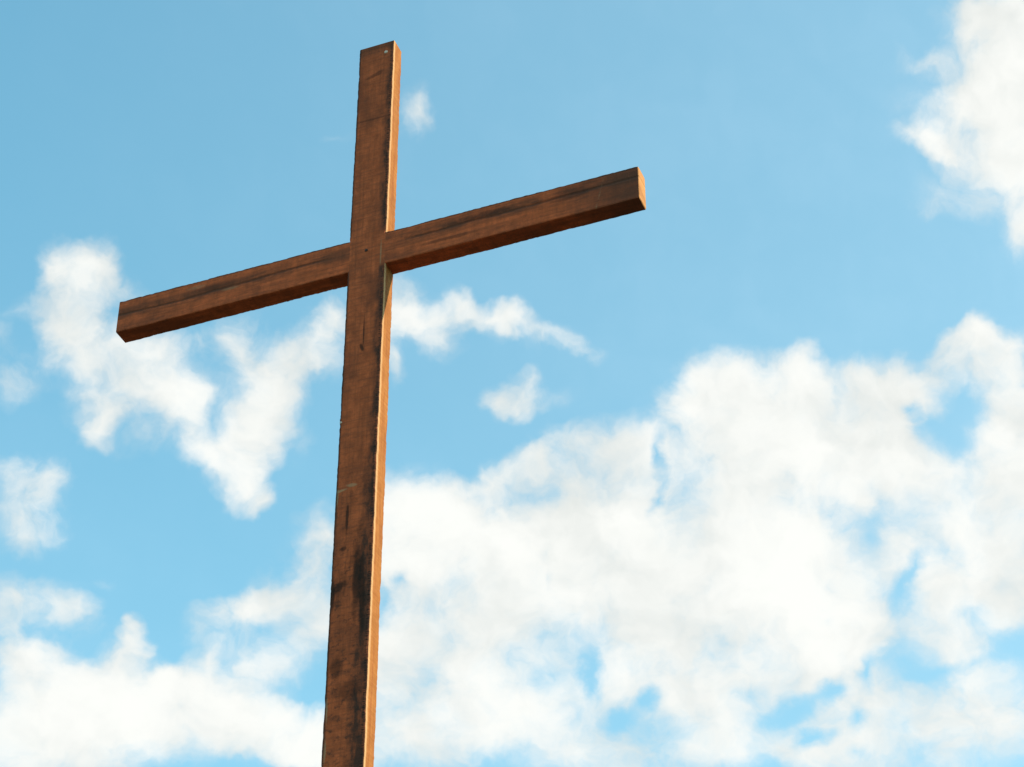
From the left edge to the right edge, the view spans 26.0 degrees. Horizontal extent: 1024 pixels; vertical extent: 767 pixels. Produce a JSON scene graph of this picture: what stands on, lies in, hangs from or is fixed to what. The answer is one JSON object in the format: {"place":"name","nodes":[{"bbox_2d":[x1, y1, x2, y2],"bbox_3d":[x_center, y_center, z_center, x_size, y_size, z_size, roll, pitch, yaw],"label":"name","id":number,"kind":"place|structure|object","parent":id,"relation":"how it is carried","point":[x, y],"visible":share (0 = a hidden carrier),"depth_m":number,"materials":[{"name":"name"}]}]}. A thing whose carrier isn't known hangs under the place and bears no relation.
{"place":"outdoors","nodes":[
{"label":"outdoors","id":0,"kind":"place"},
{"bbox_2d":[0,0,1023,766],"label":"sky","id":1,"kind":"structure","parent":0,"point":[727,470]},
{"bbox_3d":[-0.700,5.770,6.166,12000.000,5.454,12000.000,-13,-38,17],"label":"ground","id":2,"kind":"structure","parent":0,"visible":0},
{"bbox_2d":[116,40,645,766],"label":"wooden cross","id":3,"kind":"object","parent":2,"relation":"on","point":[372,256],"visible":1,"depth_m":10.62,"materials":[{"name":"brown wood"}]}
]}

